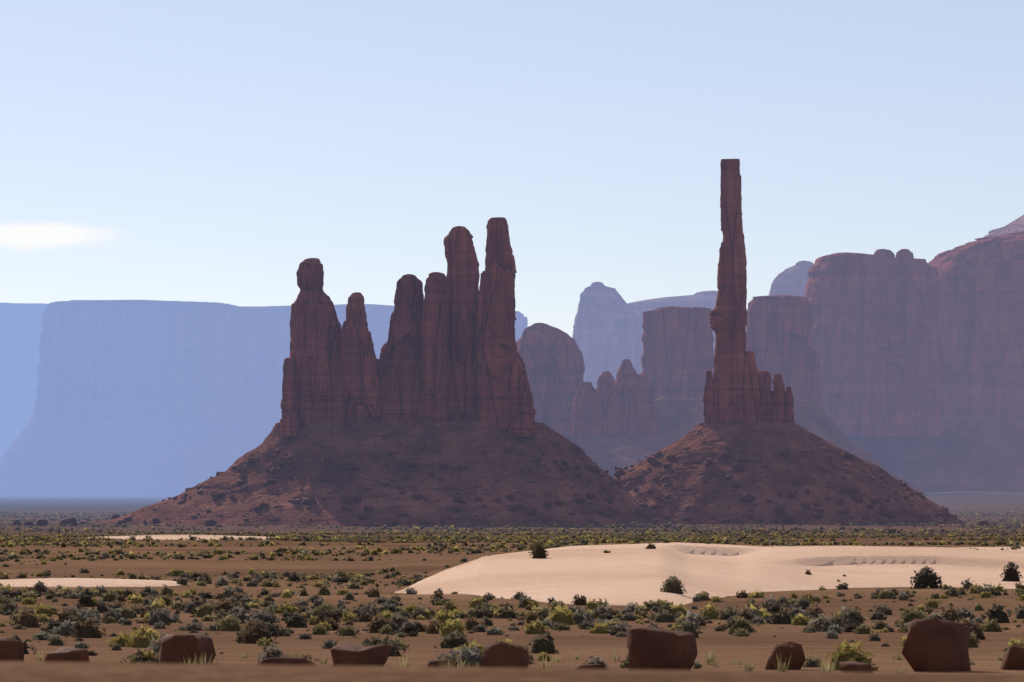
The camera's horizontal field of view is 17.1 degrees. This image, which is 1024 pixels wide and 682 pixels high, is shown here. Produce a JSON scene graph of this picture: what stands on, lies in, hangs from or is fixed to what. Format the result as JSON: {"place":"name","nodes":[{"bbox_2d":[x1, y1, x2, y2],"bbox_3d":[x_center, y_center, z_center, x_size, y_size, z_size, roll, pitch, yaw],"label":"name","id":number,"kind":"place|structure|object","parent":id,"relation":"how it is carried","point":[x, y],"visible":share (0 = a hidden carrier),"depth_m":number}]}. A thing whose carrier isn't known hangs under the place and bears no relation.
{"place":"outdoors","nodes":[
{"label":"outdoors","id":0,"kind":"place"},
{"bbox_2d":[0,224,107,248],"bbox_3d":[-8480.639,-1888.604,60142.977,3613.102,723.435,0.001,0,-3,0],"label":"cloud","id":1,"kind":"structure","parent":0,"point":[24,236],"depth_m":60141.64},
{"bbox_2d":[0,491,1023,681],"bbox_3d":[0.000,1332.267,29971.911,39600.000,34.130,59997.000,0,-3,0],"label":"ground","id":2,"kind":"structure","parent":0,"point":[620,576],"depth_m":277.27},
{"bbox_2d":[0,303,47,457],"bbox_3d":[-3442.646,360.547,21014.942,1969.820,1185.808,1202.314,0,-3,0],"label":"mesa","id":3,"kind":"structure","parent":2,"relation":"on","point":[20,328],"depth_m":20521.05},
{"bbox_2d":[0,406,281,495],"bbox_3d":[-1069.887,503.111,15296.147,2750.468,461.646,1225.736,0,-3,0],"label":"talus slope","id":4,"kind":"structure","parent":2,"relation":"on","point":[112,457],"depth_m":14903.23},
{"bbox_2d":[33,300,252,419],"bbox_3d":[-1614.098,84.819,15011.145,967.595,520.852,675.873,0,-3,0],"label":"mesa","id":5,"kind":"structure","parent":4,"relation":"on","point":[138,359],"depth_m":14722.20},
{"bbox_2d":[238,304,527,405],"bbox_3d":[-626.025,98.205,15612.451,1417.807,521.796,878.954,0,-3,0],"label":"mesa","id":6,"kind":"structure","parent":4,"relation":"on","point":[270,331],"depth_m":15211.70},
{"bbox_2d":[90,421,662,526],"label":"talus slope","id":7,"kind":"structure","parent":2,"relation":"on","point":[456,443],"depth_m":1846.24},
{"bbox_2d":[280,358,299,436],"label":"buttress","id":8,"kind":"structure","parent":7,"relation":"on","point":[289,420],"depth_m":1876.87},
{"bbox_2d":[290,258,346,429],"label":"rock spire","id":9,"kind":"structure","parent":7,"relation":"on","point":[315,336],"depth_m":1890.41},
{"bbox_2d":[340,292,381,420],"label":"rock spire","id":10,"kind":"structure","parent":7,"relation":"on","point":[362,396],"depth_m":1881.27},
{"bbox_2d":[80,447,660,525],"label":"scattered boulders","id":11,"kind":"object","parent":7,"relation":"on","point":[640,511],"visible":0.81,"depth_m":1842.37},
{"bbox_2d":[379,274,423,364],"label":"rock spire","id":12,"kind":"structure","parent":7,"relation":"on","point":[403,343],"depth_m":1905.31},
{"bbox_2d":[377,359,473,420],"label":"rock wall","id":13,"kind":"structure","parent":7,"relation":"on","point":[400,386],"depth_m":1894.40},
{"bbox_2d":[418,272,450,420],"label":"rock spire","id":14,"kind":"structure","parent":7,"relation":"on","point":[435,365],"depth_m":1890.02},
{"bbox_2d":[443,226,479,366],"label":"rock spire","id":15,"kind":"structure","parent":7,"relation":"on","point":[463,275],"depth_m":1902.74},
{"bbox_2d":[471,217,536,427],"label":"rock spire","id":16,"kind":"structure","parent":7,"relation":"on","point":[496,357],"depth_m":1887.24},
{"bbox_2d":[514,317,519,354],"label":"yei body","id":17,"kind":"object","parent":7,"relation":"on","point":[515,347],"visible":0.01,"depth_m":1932.72},
{"bbox_2d":[507,362,537,435],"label":"buttress","id":18,"kind":"structure","parent":7,"relation":"on","point":[521,410],"depth_m":1876.27},
{"bbox_2d":[8,518,989,526],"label":"plain rocks","id":19,"kind":"object","parent":2,"relation":"on","point":[73,522],"visible":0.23,"depth_m":1795.20},
{"bbox_2d":[0,583,1023,629],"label":"shrubs","id":20,"kind":"object","parent":2,"relation":"on","point":[799,612],"visible":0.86,"depth_m":177.69},
{"bbox_2d":[0,612,1023,670],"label":"shrubs","id":21,"kind":"object","parent":2,"relation":"on","point":[258,632],"visible":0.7,"depth_m":106.08},
{"bbox_2d":[0,530,1023,560],"bbox_3d":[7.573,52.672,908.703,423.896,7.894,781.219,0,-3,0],"label":"shrubs","id":22,"kind":"object","parent":2,"relation":"on","point":[549,541],"visible":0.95,"depth_m":814.59},
{"bbox_2d":[0,618,1023,671],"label":"boulders","id":23,"kind":"object","parent":2,"relation":"on","point":[935,645],"visible":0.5,"depth_m":60.92},
{"bbox_2d":[0,508,1023,533],"bbox_3d":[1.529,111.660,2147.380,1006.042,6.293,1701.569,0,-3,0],"label":"shrubs","id":24,"kind":"object","parent":2,"relation":"on","point":[716,527],"visible":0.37,"depth_m":1648.36},
{"bbox_2d":[0,539,1023,595],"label":"shrubs","id":25,"kind":"object","parent":2,"relation":"on","point":[272,577],"visible":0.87,"depth_m":353.49},
{"bbox_2d":[32,540,1022,593],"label":"juniper shrubs","id":26,"kind":"object","parent":2,"relation":"on","point":[924,578],"visible":0.96,"depth_m":299.01},
{"bbox_2d":[32,648,1023,672],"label":"grass tufts","id":27,"kind":"object","parent":2,"relation":"on","point":[710,659],"visible":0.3,"depth_m":63.98},
{"bbox_2d":[575,396,926,495],"bbox_3d":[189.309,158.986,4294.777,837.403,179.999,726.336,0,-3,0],"label":"talus","id":28,"kind":"structure","parent":2,"relation":"on","point":[680,418],"depth_m":4209.58},
{"bbox_2d":[516,323,585,442],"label":"butte","id":29,"kind":"object","parent":28,"relation":"on","point":[552,358],"visible":0.45,"depth_m":4173.73},
{"bbox_2d":[570,382,595,436],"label":"hoodoo","id":30,"kind":"object","parent":28,"relation":"on","point":[583,406],"visible":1,"depth_m":3979.09},
{"bbox_2d":[589,371,623,436],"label":"hoodoo","id":31,"kind":"object","parent":28,"relation":"on","point":[607,420],"visible":1,"depth_m":3969.26},
{"bbox_2d":[615,359,652,436],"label":"hoodoo","id":32,"kind":"object","parent":28,"relation":"on","point":[630,391],"visible":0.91,"depth_m":3984.50},
{"bbox_2d":[629,374,655,436],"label":"hoodoo","id":33,"kind":"object","parent":28,"relation":"on","point":[648,386],"visible":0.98,"depth_m":4001.14},
{"bbox_2d":[641,306,713,398],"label":"butte","id":34,"kind":"object","parent":28,"relation":"on","point":[677,359],"visible":0.42,"depth_m":4468.81},
{"bbox_2d":[746,295,822,408],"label":"butte","id":35,"kind":"object","parent":28,"relation":"on","point":[779,336],"visible":0.45,"depth_m":4574.11},
{"bbox_2d":[614,422,963,524],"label":"talus slope","id":36,"kind":"structure","parent":2,"relation":"on","point":[759,444],"depth_m":1937.15},
{"bbox_2d":[703,371,714,423],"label":"rock spire","id":37,"kind":"structure","parent":36,"relation":"on","point":[708,401],"depth_m":1994.18},
{"bbox_2d":[710,159,746,421],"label":"totem pole","id":38,"kind":"object","parent":36,"relation":"on","point":[728,318],"visible":1,"depth_m":1996.49},
{"bbox_2d":[742,351,761,421],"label":"rock spire","id":39,"kind":"structure","parent":36,"relation":"on","point":[751,398],"depth_m":1990.14},
{"bbox_2d":[758,371,772,421],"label":"rock spire","id":40,"kind":"structure","parent":36,"relation":"on","point":[766,409],"depth_m":1993.32},
{"bbox_2d":[771,374,785,421],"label":"rock spire","id":41,"kind":"structure","parent":36,"relation":"on","point":[778,398],"depth_m":1993.10},
{"bbox_2d":[771,391,793,422],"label":"totem base","id":42,"kind":"object","parent":36,"relation":"on","point":[772,393],"visible":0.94,"depth_m":1997.40},
{"bbox_2d":[614,450,956,524],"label":"scattered boulders","id":43,"kind":"object","parent":36,"relation":"on","point":[620,472],"visible":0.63,"depth_m":1927.51},
{"bbox_2d":[785,386,793,421],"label":"rock spire","id":44,"kind":"structure","parent":36,"relation":"on","point":[789,402],"depth_m":1996.12},
{"bbox_2d":[846,418,1023,492],"bbox_3d":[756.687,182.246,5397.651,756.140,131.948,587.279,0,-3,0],"label":"talus slope","id":45,"kind":"structure","parent":2,"relation":"on","point":[971,454],"depth_m":5200.99},
{"bbox_2d":[804,252,945,436],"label":"mesa cliff","id":46,"kind":"structure","parent":45,"relation":"on","point":[850,338],"depth_m":5124.64},
{"bbox_2d":[870,249,900,436],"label":"rock pillar","id":47,"kind":"structure","parent":46,"relation":"on","point":[887,273],"depth_m":5129.54},
{"bbox_2d":[895,249,926,436],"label":"rock pillar","id":48,"kind":"structure","parent":46,"relation":"on","point":[912,312],"depth_m":5137.57},
{"bbox_2d":[928,231,1023,417],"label":"mesa","id":49,"kind":"structure","parent":45,"relation":"on","point":[981,309],"depth_m":5393.80},
{"bbox_2d":[0,0,1023,336],"label":"sky","id":50,"kind":"structure","parent":0,"point":[219,148]},
{"bbox_2d":[572,282,643,388],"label":"butte","id":51,"kind":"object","parent":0,"point":[608,330],"depth_m":8915.18},
{"bbox_2d":[568,389,660,436],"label":"hoodoo ridge","id":52,"kind":"structure","parent":0,"point":[657,423],"depth_m":4015.23},
{"bbox_2d":[627,290,717,349],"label":"plateau","id":53,"kind":"structure","parent":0,"point":[706,299],"depth_m":9694.27},
{"bbox_2d":[769,261,813,296],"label":"dome","id":54,"kind":"structure","parent":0,"point":[793,280],"depth_m":8471.68},
{"bbox_2d":[976,215,1023,240],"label":"mesa","id":55,"kind":"structure","parent":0,"point":[1017,225],"depth_m":6911.72}
]}

